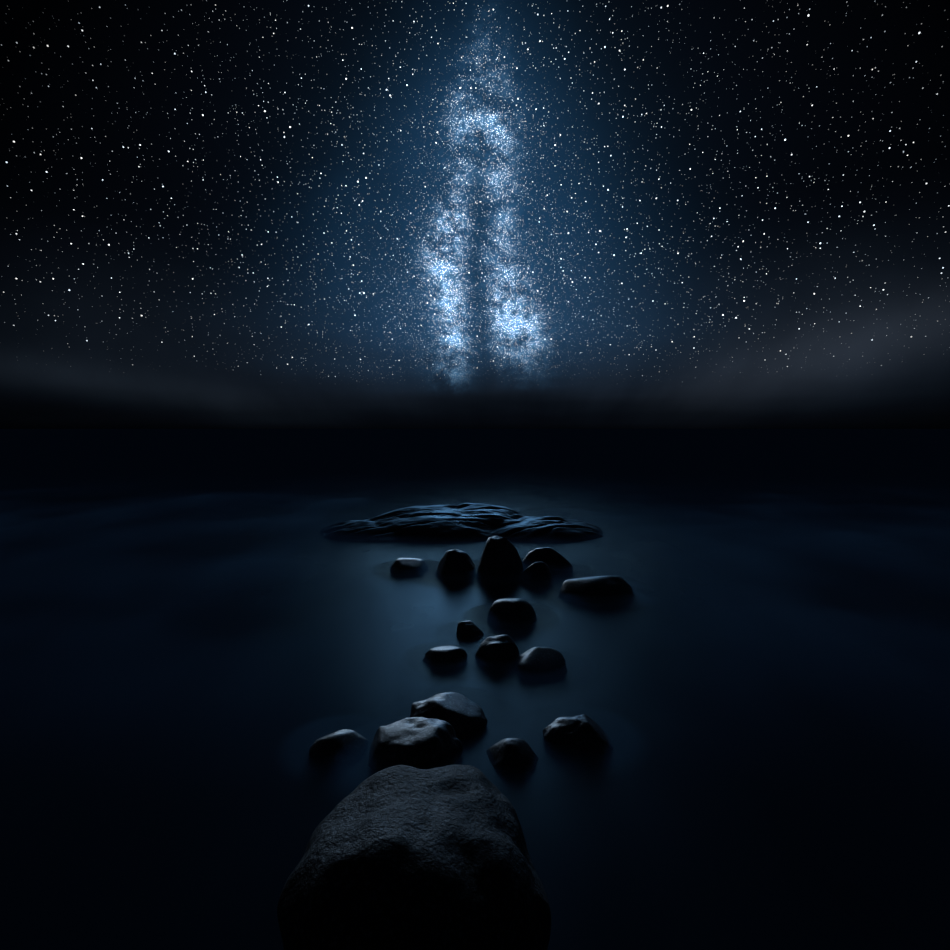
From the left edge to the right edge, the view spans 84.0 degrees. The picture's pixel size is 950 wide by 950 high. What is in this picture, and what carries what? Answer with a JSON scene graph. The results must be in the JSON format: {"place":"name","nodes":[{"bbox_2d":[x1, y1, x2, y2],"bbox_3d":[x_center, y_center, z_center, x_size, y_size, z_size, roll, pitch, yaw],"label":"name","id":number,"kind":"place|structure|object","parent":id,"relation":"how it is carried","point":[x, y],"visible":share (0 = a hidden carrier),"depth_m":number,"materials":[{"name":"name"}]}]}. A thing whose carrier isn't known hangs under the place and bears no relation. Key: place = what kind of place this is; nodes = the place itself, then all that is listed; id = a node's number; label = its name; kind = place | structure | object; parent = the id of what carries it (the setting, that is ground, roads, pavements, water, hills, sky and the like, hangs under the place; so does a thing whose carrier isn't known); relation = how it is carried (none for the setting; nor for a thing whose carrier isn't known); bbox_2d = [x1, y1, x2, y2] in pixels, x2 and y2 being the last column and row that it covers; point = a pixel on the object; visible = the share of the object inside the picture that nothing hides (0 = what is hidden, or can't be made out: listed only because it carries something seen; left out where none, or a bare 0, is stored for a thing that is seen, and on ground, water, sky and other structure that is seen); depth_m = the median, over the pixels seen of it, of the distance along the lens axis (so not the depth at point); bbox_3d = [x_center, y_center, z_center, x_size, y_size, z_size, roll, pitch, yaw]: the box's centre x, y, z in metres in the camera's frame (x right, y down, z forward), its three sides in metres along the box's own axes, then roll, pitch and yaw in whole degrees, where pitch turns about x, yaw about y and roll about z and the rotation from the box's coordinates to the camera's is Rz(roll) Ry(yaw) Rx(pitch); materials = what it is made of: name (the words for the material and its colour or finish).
{"place":"outdoors","nodes":[
{"label":"outdoors","id":0,"kind":"place"},
{"bbox_2d":[0,461,949,949],"bbox_3d":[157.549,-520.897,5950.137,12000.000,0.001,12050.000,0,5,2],"label":"sea water","id":1,"kind":"structure","parent":0,"point":[758,867],"depth_m":1.98,"materials":[{"name":"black liquid"}]},
{"bbox_2d":[309,729,367,762],"bbox_3d":[-0.519,1.057,2.023,0.222,0.151,0.179,0,5,2],"label":"rock","id":2,"kind":"object","parent":1,"relation":"on","point":[332,744],"visible":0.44,"depth_m":1.97,"materials":[{"name":"grey stone"}]},
{"bbox_2d":[390,558,427,574],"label":"rock","id":3,"kind":"object","parent":1,"relation":"on","point":[407,564],"visible":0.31,"depth_m":4.48,"materials":[{"name":"grey stone"}]},
{"bbox_2d":[277,765,550,949],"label":"foreground rock","id":4,"kind":"object","parent":1,"relation":"on","point":[401,857],"visible":1,"depth_m":0.99,"materials":[{"name":"stone"}]},
{"bbox_2d":[368,717,462,770],"bbox_3d":[-0.240,1.080,1.984,0.393,0.309,0.290,0,5,2],"label":"rock","id":5,"kind":"object","parent":1,"relation":"on","point":[417,742],"visible":0.48,"depth_m":1.91,"materials":[{"name":"grey stone"}]},
{"bbox_2d":[422,646,467,666],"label":"rock","id":6,"kind":"object","parent":1,"relation":"on","point":[443,654],"visible":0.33,"depth_m":2.74,"materials":[{"name":"grey stone"}]},
{"bbox_2d":[410,692,487,739],"bbox_3d":[-0.106,1.046,2.194,0.328,0.232,0.279,0,5,2],"label":"rock","id":7,"kind":"object","parent":1,"relation":"on","point":[463,715],"visible":0.4,"depth_m":2.15,"materials":[{"name":"grey stone"}]},
{"bbox_2d":[435,549,475,579],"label":"rock","id":8,"kind":"object","parent":1,"relation":"on","point":[452,562],"visible":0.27,"depth_m":4.32,"materials":[{"name":"grey stone"}]},
{"bbox_2d":[320,503,602,542],"bbox_3d":[-0.144,0.561,6.626,3.541,0.322,2.127,0,5,2],"label":"shelf rock","id":9,"kind":"object","parent":1,"relation":"on","point":[467,520],"visible":0.81,"depth_m":6.01,"materials":[{"name":"grey stone"}]},
{"bbox_2d":[456,620,483,637],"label":"rock","id":10,"kind":"object","parent":1,"relation":"on","point":[467,627],"visible":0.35,"depth_m":3.11,"materials":[{"name":"grey stone"}]},
{"bbox_2d":[475,634,519,666],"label":"rock","id":11,"kind":"object","parent":1,"relation":"on","point":[501,648],"visible":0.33,"depth_m":2.76,"materials":[{"name":"grey stone"}]},
{"bbox_2d":[476,536,523,581],"bbox_3d":[0.190,0.917,4.406,0.386,0.814,0.386,3,6,33],"label":"rock","id":12,"kind":"object","parent":1,"relation":"on","point":[499,555],"visible":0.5,"depth_m":4.28,"materials":[{"name":"grey stone"}]},
{"bbox_2d":[486,738,537,773],"bbox_3d":[0.135,1.058,1.959,0.208,0.150,0.178,0,5,2],"label":"rock","id":13,"kind":"object","parent":1,"relation":"on","point":[513,754],"visible":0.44,"depth_m":1.92,"materials":[{"name":"grey stone"}]},
{"bbox_2d":[487,598,536,627],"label":"rock","id":14,"kind":"object","parent":1,"relation":"on","point":[516,609],"visible":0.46,"depth_m":3.30,"materials":[{"name":"grey stone"}]},
{"bbox_2d":[519,561,551,584],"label":"rock","id":15,"kind":"object","parent":1,"relation":"on","point":[543,567],"visible":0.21,"depth_m":4.17,"materials":[{"name":"grey stone"}]},
{"bbox_2d":[516,647,567,678],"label":"rock","id":16,"kind":"object","parent":1,"relation":"on","point":[535,654],"visible":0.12,"depth_m":2.65,"materials":[{"name":"grey stone"}]},
{"bbox_2d":[522,547,572,574],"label":"rock","id":17,"kind":"object","parent":1,"relation":"on","point":[550,556],"visible":0.25,"depth_m":4.51,"materials":[{"name":"grey stone"}]},
{"bbox_2d":[543,714,612,756],"bbox_3d":[0.404,1.054,2.072,0.282,0.197,0.218,0,5,2],"label":"rock","id":18,"kind":"object","parent":1,"relation":"on","point":[582,731],"visible":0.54,"depth_m":2.02,"materials":[{"name":"grey stone"}]},
{"bbox_2d":[559,576,632,603],"bbox_3d":[0.884,0.915,3.917,0.578,0.357,0.446,0,5,2],"label":"rock","id":19,"kind":"object","parent":1,"relation":"on","point":[607,587],"visible":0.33,"depth_m":3.78,"materials":[{"name":"grey stone"}]}
]}

